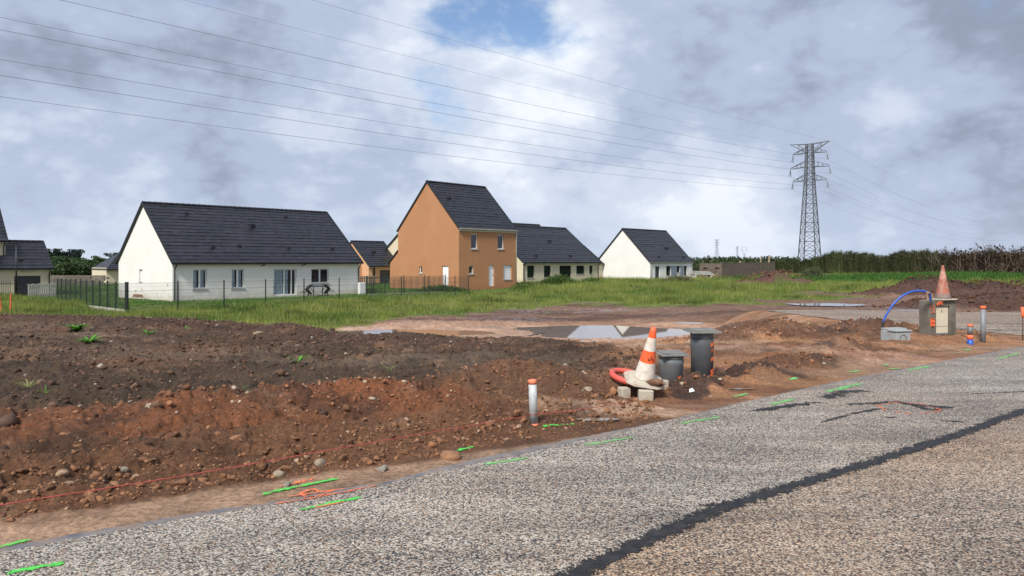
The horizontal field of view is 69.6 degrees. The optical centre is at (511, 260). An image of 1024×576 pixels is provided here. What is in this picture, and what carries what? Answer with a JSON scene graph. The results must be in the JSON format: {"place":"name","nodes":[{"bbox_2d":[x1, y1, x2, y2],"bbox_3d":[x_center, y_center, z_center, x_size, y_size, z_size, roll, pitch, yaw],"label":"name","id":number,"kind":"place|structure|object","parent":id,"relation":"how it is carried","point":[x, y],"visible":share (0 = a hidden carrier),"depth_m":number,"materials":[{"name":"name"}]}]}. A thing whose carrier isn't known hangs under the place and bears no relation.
{"place":"outdoors","nodes":[
{"label":"outdoors","id":0,"kind":"place"},
{"bbox_2d":[0,261,1023,547],"bbox_3d":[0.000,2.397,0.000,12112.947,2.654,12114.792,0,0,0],"label":"ground","id":1,"kind":"structure","parent":0,"point":[104,427],"depth_m":9.00,"materials":[{"name":"soil"}]},
{"bbox_2d":[0,209,8,255],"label":"two storey house","id":2,"kind":"structure","parent":1,"relation":"on","point":[3,237],"depth_m":58.53,"materials":[{"name":"grey stone"}]},
{"bbox_2d":[0,412,18,427],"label":"stone","id":3,"kind":"object","parent":1,"relation":"on","point":[9,420],"visible":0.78,"depth_m":6.88,"materials":[{"name":"stone"}]},
{"bbox_2d":[10,242,22,295],"bbox_3d":[-38.026,0.760,56.500,0.850,4.380,0.240,0,0,0],"label":"street lamp","id":4,"kind":"object","parent":1,"relation":"on","point":[16,266],"visible":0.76,"depth_m":56.46,"materials":[{"name":"metal"}]},
{"bbox_2d":[12,379,39,387],"bbox_3d":[-5.979,1.526,9.105,0.405,0.110,0.369,0,0,0],"label":"weed plant","id":5,"kind":"object","parent":1,"relation":"on","point":[27,384],"visible":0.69,"depth_m":9.13,"materials":[{"name":"green plant"}]},
{"bbox_2d":[0,240,53,295],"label":"garage","id":6,"kind":"structure","parent":1,"relation":"on","point":[34,265],"depth_m":59.18,"materials":[{"name":"tile"}]},
{"bbox_2d":[14,276,39,295],"bbox_3d":[-38.804,2.028,58.901,0.050,1.562,1.801,0,0,43],"label":"garage door","id":7,"kind":"structure","parent":6,"relation":"in","point":[21,286],"depth_m":58.80,"materials":[{"name":"metal"}]},
{"bbox_2d":[28,283,55,296],"bbox_3d":[-35.897,2.320,56.254,0.062,1.160,2.561,0,0,13],"label":"board fence","id":8,"kind":"object","parent":1,"relation":"on","point":[51,289],"visible":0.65,"depth_m":56.23,"materials":[{"name":"grey paint"}]},
{"bbox_2d":[47,248,63,257],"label":"tree","id":9,"kind":"object","parent":1,"relation":"on","point":[57,252],"visible":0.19,"depth_m":111.54,"materials":[{"name":"green plant"}]},
{"bbox_2d":[50,256,89,264],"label":"tree","id":10,"kind":"object","parent":1,"relation":"on","point":[56,259],"visible":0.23,"depth_m":99.28,"materials":[{"name":"green plant"}]},
{"bbox_2d":[54,261,91,274],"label":"tree","id":11,"kind":"object","parent":1,"relation":"on","point":[66,268],"visible":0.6,"depth_m":94.71,"materials":[{"name":"green plant"}]},
{"bbox_2d":[62,249,84,257],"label":"tree","id":12,"kind":"object","parent":1,"relation":"on","point":[75,253],"visible":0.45,"depth_m":113.68,"materials":[{"name":"green plant"}]},
{"bbox_2d":[62,323,94,330],"bbox_3d":[-10.579,1.620,17.893,0.740,0.210,0.713,0,0,0],"label":"weed plant","id":13,"kind":"object","parent":1,"relation":"on","point":[76,327],"visible":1,"depth_m":17.88,"materials":[{"name":"green plant"}]},
{"bbox_2d":[51,275,108,285],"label":"garden wall","id":14,"kind":"structure","parent":1,"relation":"on","point":[98,278],"depth_m":82.00,"materials":[{"name":"concrete"}]},
{"bbox_2d":[73,263,99,274],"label":"tree","id":15,"kind":"object","parent":1,"relation":"on","point":[90,265],"visible":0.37,"depth_m":95.79,"materials":[{"name":"green plant"}]},
{"bbox_2d":[78,334,102,341],"bbox_3d":[-8.613,1.605,14.993,0.467,0.153,0.565,0,0,42],"label":"weed plant","id":16,"kind":"object","parent":1,"relation":"on","point":[93,338],"visible":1,"depth_m":15.00,"materials":[{"name":"green plant"}]},
{"bbox_2d":[57,278,124,312],"bbox_3d":[-25.163,2.145,43.729,12.092,1.980,0.106,0,0,43],"label":"fence","id":17,"kind":"object","parent":1,"relation":"on","point":[119,293],"visible":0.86,"depth_m":43.01,"materials":[{"name":"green metal"}]},
{"bbox_2d":[90,256,105,262],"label":"tree","id":18,"kind":"object","parent":1,"relation":"on","point":[98,258],"visible":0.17,"depth_m":109.52,"materials":[{"name":"green plant"}]},
{"bbox_2d":[90,251,119,283],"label":"bungalow","id":19,"kind":"object","parent":1,"relation":"on","point":[109,267],"visible":0.09,"depth_m":86.89,"materials":[{"name":"grey stone"}]},
{"bbox_2d":[115,201,363,300],"bbox_3d":[-21.062,-0.567,57.778,10.671,7.334,15.200,0,0,43],"label":"bungalow","id":20,"kind":"object","parent":1,"relation":"on","point":[171,243],"visible":0.98,"depth_m":53.91,"materials":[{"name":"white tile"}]},
{"bbox_2d":[192,269,207,289],"bbox_3d":[-21.379,1.306,50.380,0.230,1.423,1.089,0,0,43],"label":"window","id":21,"kind":"structure","parent":20,"relation":"in","point":[199,275],"depth_m":50.41,"materials":[{"name":"white plastic"}]},
{"bbox_2d":[231,269,245,289],"bbox_3d":[-19.520,1.322,52.358,0.230,1.454,1.071,0,0,43],"label":"window","id":22,"kind":"structure","parent":20,"relation":"in","point":[237,274],"depth_m":52.40,"materials":[{"name":"white plastic"}]},
{"bbox_2d":[273,269,295,295],"bbox_3d":[-17.037,1.614,55.110,0.085,1.977,1.831,0,0,43],"label":"patio door","id":23,"kind":"structure","parent":20,"relation":"in","point":[283,275],"depth_m":55.06,"materials":[{"name":"white plastic"}]},
{"bbox_2d":[311,268,329,283],"bbox_3d":[-14.943,1.230,57.233,0.230,1.210,1.683,0,0,43],"label":"window","id":24,"kind":"structure","parent":20,"relation":"in","point":[318,274],"depth_m":57.33,"materials":[{"name":"white plastic"}]},
{"bbox_2d":[125,277,371,311],"bbox_3d":[-15.277,2.146,45.330,0.215,1.982,16.089,0,0,43],"label":"fence","id":25,"kind":"object","parent":1,"relation":"on","point":[131,295],"visible":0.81,"depth_m":43.42,"materials":[{"name":"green metal"}]},
{"bbox_2d":[272,469,284,476],"bbox_3d":[-1.778,1.631,5.606,0.095,0.076,0.088,0,0,17],"label":"stone","id":26,"kind":"object","parent":1,"relation":"on","point":[278,473],"visible":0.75,"depth_m":5.58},
{"bbox_2d":[263,478,339,494],"bbox_3d":[-1.533,1.645,5.376,0.616,0.004,0.084,0,0,-39],"label":"road marking","id":27,"kind":"object","parent":1,"relation":"on","point":[268,492],"visible":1,"depth_m":5.35,"materials":[{"name":"green paint"}]},
{"bbox_2d":[299,488,334,497],"bbox_3d":[-1.387,1.669,5.199,0.246,0.059,0.216,0,0,0],"label":"road marking","id":28,"kind":"object","parent":1,"relation":"on","point":[316,491],"visible":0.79,"depth_m":5.23,"materials":[{"name":"orange paint"}]},
{"bbox_2d":[314,458,325,466],"bbox_3d":[-1.521,1.618,5.846,0.100,0.096,0.110,0,0,-28],"label":"stone","id":29,"kind":"object","parent":1,"relation":"on","point":[320,462],"visible":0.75,"depth_m":5.81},
{"bbox_2d":[0,313,642,427],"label":"soil clods","id":30,"kind":"object","parent":1,"relation":"on","point":[279,372],"visible":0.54,"depth_m":12.86,"materials":[{"name":"soil"}]},
{"bbox_2d":[276,485,375,503],"bbox_3d":[-1.287,1.669,5.158,0.730,0.061,0.052,0,0,-33],"label":"road marking","id":31,"kind":"object","parent":1,"relation":"on","point":[327,494],"visible":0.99,"depth_m":5.16,"materials":[{"name":"orange paint"}]},
{"bbox_2d":[0,362,659,521],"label":"soil clods","id":32,"kind":"object","parent":1,"relation":"on","point":[91,496],"visible":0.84,"depth_m":6.12,"materials":[{"name":"soil"}]},
{"bbox_2d":[358,282,365,293],"bbox_3d":[-12.132,2.290,59.404,0.308,1.020,0.560,0,0,43],"label":"meter box","id":33,"kind":"object","parent":1,"relation":"on","point":[360,288],"visible":0.73,"depth_m":59.23,"materials":[{"name":"white plastic"}]},
{"bbox_2d":[360,276,378,285],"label":"picket fence","id":34,"kind":"object","parent":1,"relation":"on","point":[367,279],"visible":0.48,"depth_m":76.72,"materials":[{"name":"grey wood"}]},
{"bbox_2d":[350,240,392,282],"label":"bungalow","id":35,"kind":"object","parent":1,"relation":"on","point":[375,256],"visible":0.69,"depth_m":86.78,"materials":[{"name":"tile"}]},
{"bbox_2d":[380,270,389,282],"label":"garage door","id":36,"kind":"structure","parent":35,"relation":"in","point":[386,273],"depth_m":86.88,"materials":[{"name":"metal"}]},
{"bbox_2d":[386,234,397,254],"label":"two storey house","id":37,"kind":"structure","parent":1,"relation":"on","point":[392,246],"depth_m":88.86,"materials":[{"name":"paint"}]},
{"bbox_2d":[366,274,445,294],"bbox_3d":[-8.535,2.143,60.372,0.102,1.875,8.145,0,0,44],"label":"fence","id":38,"kind":"object","parent":1,"relation":"on","point":[422,289],"visible":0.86,"depth_m":61.38,"materials":[{"name":"black metal"}]},
{"bbox_2d":[373,275,468,296],"bbox_3d":[-6.545,2.071,54.581,0.106,1.791,9.218,0,0,43],"label":"fence","id":39,"kind":"object","parent":1,"relation":"on","point":[411,285],"visible":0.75,"depth_m":53.26,"materials":[{"name":"black metal"}]},
{"bbox_2d":[336,327,544,336],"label":"puddle","id":40,"kind":"object","parent":1,"relation":"on","point":[446,332],"visible":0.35,"depth_m":31.19,"materials":[{"name":"brown liquid"}]},
{"bbox_2d":[406,283,481,291],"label":"tall weeds","id":41,"kind":"object","parent":1,"relation":"on","point":[448,288],"visible":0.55,"depth_m":63.55,"materials":[{"name":"green plant"}]},
{"bbox_2d":[440,450,460,460],"bbox_3d":[-0.512,1.650,6.143,0.180,0.121,0.150,0,0,5],"label":"stone","id":42,"kind":"object","parent":1,"relation":"on","point":[452,455],"visible":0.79,"depth_m":6.10,"materials":[{"name":"stone"}]},
{"bbox_2d":[388,180,518,290],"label":"two storey house","id":43,"kind":"structure","parent":1,"relation":"on","point":[455,232],"depth_m":67.06,"materials":[{"name":"orange paint"}]},
{"bbox_2d":[443,266,447,285],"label":"door","id":44,"kind":"structure","parent":43,"relation":"in","point":[445,268],"depth_m":65.34,"materials":[{"name":"white plastic"}]},
{"bbox_2d":[471,234,478,249],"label":"window","id":45,"kind":"structure","parent":43,"relation":"in","point":[473,236],"depth_m":65.49,"materials":[{"name":"white plastic"}]},
{"bbox_2d":[489,265,492,285],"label":"door","id":46,"kind":"structure","parent":43,"relation":"in","point":[490,266],"depth_m":67.02,"materials":[{"name":"white plastic"}]},
{"bbox_2d":[497,235,504,249],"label":"window","id":47,"kind":"structure","parent":43,"relation":"in","point":[500,237],"depth_m":68.00,"materials":[{"name":"glass"}]},
{"bbox_2d":[0,271,1023,329],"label":"grass","id":48,"kind":"structure","parent":1,"relation":"on","point":[719,290],"depth_m":47.43,"materials":[{"name":"plant"}]},
{"bbox_2d":[0,347,1023,551],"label":"kerb","id":49,"kind":"structure","parent":1,"relation":"on","point":[222,510],"depth_m":5.51,"materials":[{"name":"concrete"}]},
{"bbox_2d":[6,316,1020,428],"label":"soil clods","id":50,"kind":"object","parent":1,"relation":"on","point":[612,390],"visible":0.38,"depth_m":9.01,"materials":[{"name":"soil"}]},
{"bbox_2d":[508,283,544,289],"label":"tall weeds","id":51,"kind":"object","parent":1,"relation":"on","point":[524,286],"visible":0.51,"depth_m":65.67,"materials":[{"name":"green plant"}]},
{"bbox_2d":[528,379,537,425],"bbox_3d":[0.209,1.440,7.237,0.097,0.542,0.084,0,0,0],"label":"marker pipe","id":52,"kind":"object","parent":1,"relation":"on","point":[533,419],"visible":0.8,"depth_m":7.20,"materials":[{"name":"white paint"}]},
{"bbox_2d":[0,400,634,504],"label":"string line","id":53,"kind":"object","parent":52,"relation":"attached to","point":[289,457],"visible":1,"depth_m":5.61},
{"bbox_2d":[514,225,601,282],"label":"bungalow","id":54,"kind":"object","parent":1,"relation":"on","point":[543,252],"visible":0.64,"depth_m":90.48,"materials":[{"name":"tile"}]},
{"bbox_2d":[527,266,533,277],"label":"window","id":55,"kind":"structure","parent":54,"relation":"in","point":[530,269],"depth_m":85.16,"materials":[{"name":"glass"}]},
{"bbox_2d":[544,266,549,277],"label":"window","id":56,"kind":"structure","parent":54,"relation":"in","point":[546,268],"depth_m":87.24,"materials":[{"name":"glass"}]},
{"bbox_2d":[560,266,569,277],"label":"window","id":57,"kind":"structure","parent":54,"relation":"in","point":[564,270],"depth_m":89.84,"materials":[{"name":"glass"}]},
{"bbox_2d":[576,266,583,274],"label":"window","id":58,"kind":"structure","parent":54,"relation":"in","point":[579,269],"depth_m":91.86,"materials":[{"name":"glass"}]},
{"bbox_2d":[535,273,580,284],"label":"tall weeds","id":59,"kind":"object","parent":1,"relation":"on","point":[557,280],"visible":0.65,"depth_m":75.36,"materials":[{"name":"green plant"}]},
{"bbox_2d":[577,276,603,282],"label":"tall weeds","id":60,"kind":"object","parent":1,"relation":"on","point":[593,279],"visible":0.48,"depth_m":83.64,"materials":[{"name":"green plant"}]},
{"bbox_2d":[585,246,603,277],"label":"garage","id":61,"kind":"structure","parent":1,"relation":"on","point":[601,268],"depth_m":103.02,"materials":[{"name":"paint"}]},
{"bbox_2d":[577,418,617,420],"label":"puddle","id":62,"kind":"object","parent":1,"relation":"on","point":[597,419],"visible":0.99,"depth_m":7.54,"materials":[{"name":"grey liquid"}]},
{"bbox_2d":[512,323,690,341],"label":"puddle","id":63,"kind":"object","parent":1,"relation":"on","point":[613,331],"visible":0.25,"depth_m":31.52,"materials":[{"name":"grey liquid"}]},
{"bbox_2d":[609,368,634,385],"bbox_3d":[1.448,1.469,9.245,0.450,0.134,0.558,3,5,-11],"label":"hose","id":64,"kind":"object","parent":1,"relation":"on","point":[613,372],"visible":0.57,"depth_m":9.20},
{"bbox_2d":[617,386,630,397],"bbox_3d":[1.362,1.645,8.944,0.125,0.210,0.130,2,-1,-20],"label":"concrete block","id":65,"kind":"object","parent":1,"relation":"on","point":[624,391],"depth_m":8.89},
{"bbox_2d":[598,228,693,279],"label":"bungalow","id":66,"kind":"object","parent":1,"relation":"on","point":[638,253],"visible":0.98,"depth_m":101.60,"materials":[{"name":"paint"}]},
{"bbox_2d":[638,389,653,400],"bbox_3d":[1.593,1.645,8.782,0.175,0.210,0.130,2,0,3],"label":"concrete block","id":67,"kind":"object","parent":1,"relation":"on","point":[645,394],"depth_m":8.72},
{"bbox_2d":[623,327,664,389],"bbox_3d":[1.611,1.170,8.984,0.474,0.744,0.491,0,0,0],"label":"traffic cone","id":68,"kind":"object","parent":67,"relation":"on","point":[643,375],"visible":1,"depth_m":8.86,"materials":[{"name":"orange plastic"}]},
{"bbox_2d":[656,350,689,381],"bbox_3d":[2.128,1.498,9.850,0.380,0.564,0.380,0,0,-9],"label":"sewer riser","id":69,"kind":"object","parent":1,"relation":"on","point":[671,363],"visible":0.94,"depth_m":9.71,"materials":[{"name":"grey plastic"}]},
{"bbox_2d":[654,274,697,281],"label":"tall weeds","id":70,"kind":"object","parent":1,"relation":"on","point":[680,277],"visible":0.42,"depth_m":83.55,"materials":[{"name":"green plant"}]},
{"bbox_2d":[682,328,721,376],"bbox_3d":[2.634,1.355,10.200,0.420,0.819,0.420,0,0,-7],"label":"sewer riser","id":71,"kind":"object","parent":1,"relation":"on","point":[702,344],"visible":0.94,"depth_m":10.06,"materials":[{"name":"grey plastic"}]},
{"bbox_2d":[691,271,714,277],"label":"board stack","id":72,"kind":"object","parent":1,"relation":"on","point":[709,273],"visible":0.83,"depth_m":104.87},
{"bbox_2d":[713,274,753,278],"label":"tall weeds","id":73,"kind":"object","parent":1,"relation":"on","point":[739,276],"visible":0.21,"depth_m":95.88,"materials":[{"name":"green plant"}]},
{"bbox_2d":[699,255,774,276],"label":"unfinished house","id":74,"kind":"structure","parent":1,"relation":"on","point":[735,269],"depth_m":110.61,"materials":[{"name":"concrete"}]},
{"bbox_2d":[693,258,780,272],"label":"hedge","id":75,"kind":"object","parent":1,"relation":"on","point":[696,266],"visible":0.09,"depth_m":153.41,"materials":[{"name":"green plant"}]},
{"bbox_2d":[690,255,801,263],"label":"hedge","id":76,"kind":"object","parent":1,"relation":"on","point":[719,258],"visible":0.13,"depth_m":273.47,"materials":[{"name":"green plant"}]},
{"bbox_2d":[789,141,830,259],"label":"electricity pylon","id":77,"kind":"object","parent":1,"relation":"on","point":[813,166],"visible":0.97,"depth_m":229.71,"materials":[{"name":"metal"}]},
{"bbox_2d":[0,75,1010,240],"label":"power line","id":78,"kind":"object","parent":77,"relation":"hanging from","point":[376,132],"visible":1,"depth_m":98.62,"materials":[{"name":"metal"}]},
{"bbox_2d":[3,30,1011,233],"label":"power line","id":79,"kind":"object","parent":77,"relation":"hanging from","point":[393,104],"visible":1,"depth_m":98.64,"materials":[{"name":"metal"}]},
{"bbox_2d":[0,17,1016,226],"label":"power line","id":80,"kind":"object","parent":77,"relation":"hanging from","point":[388,94],"visible":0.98,"depth_m":112.72,"materials":[{"name":"metal"}]},
{"bbox_2d":[0,59,1016,233],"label":"power line","id":81,"kind":"object","parent":77,"relation":"hanging from","point":[378,121],"visible":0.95,"depth_m":112.23,"materials":[{"name":"metal"}]},
{"bbox_2d":[0,96,1017,240],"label":"power line","id":82,"kind":"object","parent":77,"relation":"hanging from","point":[366,145],"visible":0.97,"depth_m":108.76,"materials":[{"name":"metal"}]},
{"bbox_2d":[62,0,999,225],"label":"power line","id":83,"kind":"object","parent":77,"relation":"hanging from","point":[432,83],"visible":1,"depth_m":105.76,"materials":[{"name":"metal"}]},
{"bbox_2d":[185,0,1004,217],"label":"power line","id":84,"kind":"object","parent":77,"relation":"hanging from","point":[494,77],"visible":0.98,"depth_m":128.87,"materials":[{"name":"metal"}]},
{"bbox_2d":[314,0,1009,216],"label":"power line","id":85,"kind":"object","parent":77,"relation":"hanging from","point":[571,73],"visible":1,"depth_m":128.28,"materials":[{"name":"metal"}]},
{"bbox_2d":[795,265,826,277],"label":"tall weeds","id":86,"kind":"object","parent":1,"relation":"on","point":[813,272],"visible":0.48,"depth_m":91.51,"materials":[{"name":"green plant"}]},
{"bbox_2d":[790,303,863,305],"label":"puddle","id":87,"kind":"object","parent":1,"relation":"on","point":[823,304],"visible":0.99,"depth_m":45.51,"materials":[{"name":"grey liquid"}]},
{"bbox_2d":[774,247,950,273],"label":"reed hedge","id":88,"kind":"object","parent":1,"relation":"on","point":[850,261],"visible":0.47,"depth_m":116.39,"materials":[{"name":"green plant"}]},
{"bbox_2d":[731,270,1023,311],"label":"soil clods","id":89,"kind":"object","parent":1,"relation":"on","point":[952,295],"visible":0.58,"depth_m":52.66,"materials":[{"name":"soil"}]},
{"bbox_2d":[737,270,1023,282],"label":"crop","id":90,"kind":"object","parent":1,"relation":"on","point":[900,276],"visible":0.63,"depth_m":83.44,"materials":[{"name":"green plant"}]},
{"bbox_2d":[881,327,911,340],"bbox_3d":[7.847,1.526,14.981,0.520,0.285,0.480,0,0,-16],"label":"junction box","id":91,"kind":"object","parent":1,"relation":"on","point":[895,333],"visible":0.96,"depth_m":14.80,"materials":[{"name":"grey plastic"}]},
{"bbox_2d":[881,290,932,329],"bbox_3d":[8.194,1.124,15.207,1.126,1.040,0.126,0,0,-5],"label":"water pipe","id":92,"kind":"object","parent":1,"relation":"on","point":[903,295],"visible":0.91,"depth_m":15.19,"materials":[{"name":"blue plastic"}]},
{"bbox_2d":[919,300,955,335],"bbox_3d":[9.058,1.315,15.652,0.795,0.960,0.270,0,0,-21],"label":"meter housing","id":93,"kind":"object","parent":1,"relation":"on","point":[937,317],"visible":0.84,"depth_m":15.56,"materials":[{"name":"concrete"}]},
{"bbox_2d":[936,306,947,332],"bbox_3d":[9.093,1.255,15.600,0.372,0.560,0.072,0,0,-21],"label":"door","id":94,"kind":"structure","parent":93,"relation":"in","point":[941,311],"depth_m":15.58,"materials":[{"name":"plastic"}]},
{"bbox_2d":[928,265,957,299],"bbox_3d":[9.204,0.468,15.725,0.420,0.735,0.380,0,0,-21],"label":"traffic cone","id":95,"kind":"object","parent":93,"relation":"on","point":[942,291],"visible":1,"depth_m":15.65,"materials":[{"name":"plastic"}]},
{"bbox_2d":[967,324,972,344],"bbox_3d":[8.903,1.485,14.300,0.104,0.500,0.104,0,0,0],"label":"marker pipe","id":96,"kind":"object","parent":1,"relation":"on","point":[969,334],"visible":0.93,"depth_m":14.26,"materials":[{"name":"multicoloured plastic"}]},
{"bbox_2d":[918,251,1023,273],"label":"branch pile","id":97,"kind":"object","parent":1,"relation":"on","point":[1008,265],"visible":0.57,"depth_m":90.01,"materials":[{"name":"plant"}]},
{"bbox_2d":[934,242,1023,273],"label":"dead brush","id":98,"kind":"object","parent":1,"relation":"on","point":[981,257],"visible":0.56,"depth_m":91.31,"materials":[{"name":"brown plant"}]},
{"bbox_2d":[980,306,985,342],"bbox_3d":[9.472,1.324,14.800,0.104,0.820,0.104,0,0,0],"label":"marker pipe","id":99,"kind":"object","parent":1,"relation":"on","point":[983,324],"visible":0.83,"depth_m":14.76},
{"bbox_2d":[0,348,1023,575],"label":"road","id":100,"kind":"structure","parent":0,"point":[551,511],"depth_m":5.09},
{"bbox_2d":[7,562,63,574],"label":"road marking","id":101,"kind":"object","parent":100,"relation":"on","point":[35,567],"visible":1,"depth_m":3.93,"materials":[{"name":"green paint"}]},
{"bbox_2d":[301,497,361,509],"bbox_3d":[-1.225,1.640,4.978,0.435,0.004,0.071,0,0,-35],"label":"road marking","id":102,"kind":"object","parent":100,"relation":"on","point":[353,498],"visible":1,"depth_m":5.00,"materials":[{"name":"green paint"}]},
{"bbox_2d":[484,457,527,464],"bbox_3d":[-0.045,1.640,6.026,0.420,0.005,0.064,0,0,-31],"label":"road marking","id":103,"kind":"object","parent":100,"relation":"on","point":[515,459],"visible":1,"depth_m":6.02,"materials":[{"name":"green paint"}]},
{"bbox_2d":[552,408,1023,575],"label":"road joint","id":104,"kind":"object","parent":100,"relation":"on","point":[601,560],"visible":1,"depth_m":5.00,"materials":[{"name":"asphalt"}]},
{"bbox_2d":[758,401,823,409],"bbox_3d":[3.149,1.643,8.333,0.998,0.002,0.172,0,0,-27],"label":"road patch","id":105,"kind":"object","parent":100,"relation":"on","point":[793,404],"visible":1,"depth_m":8.34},
{"bbox_2d":[818,390,873,398],"bbox_3d":[4.107,1.645,9.119,0.996,0.006,0.352,0,0,-34],"label":"road patch","id":106,"kind":"object","parent":100,"relation":"on","point":[830,396],"visible":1,"depth_m":9.09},
{"bbox_2d":[823,408,879,421],"bbox_3d":[3.610,1.646,7.859,1.183,0.005,0.111,0,0,-37],"label":"road patch","id":107,"kind":"object","parent":100,"relation":"on","point":[852,413],"visible":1,"depth_m":7.92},
{"bbox_2d":[844,401,948,406],"bbox_3d":[4.405,1.647,8.463,1.154,0.007,0.362,0,0,8],"label":"road patch","id":108,"kind":"object","parent":100,"relation":"on","point":[924,405],"visible":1,"depth_m":8.46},
{"bbox_2d":[905,404,950,410],"bbox_3d":[4.664,1.648,8.256,0.515,0.005,0.368,0,0,27],"label":"road patch","id":109,"kind":"object","parent":100,"relation":"on","point":[943,407],"visible":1,"depth_m":8.25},
{"bbox_2d":[0,0,1023,260],"label":"sky","id":110,"kind":"structure","parent":0,"point":[929,94],"materials":[{"name":"grey"}]},
{"bbox_2d":[587,413,1023,575],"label":"road","id":111,"kind":"structure","parent":0,"point":[953,507],"depth_m":4.57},
{"bbox_2d":[767,309,1023,335],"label":"side road","id":112,"kind":"structure","parent":0,"point":[1011,322],"depth_m":26.01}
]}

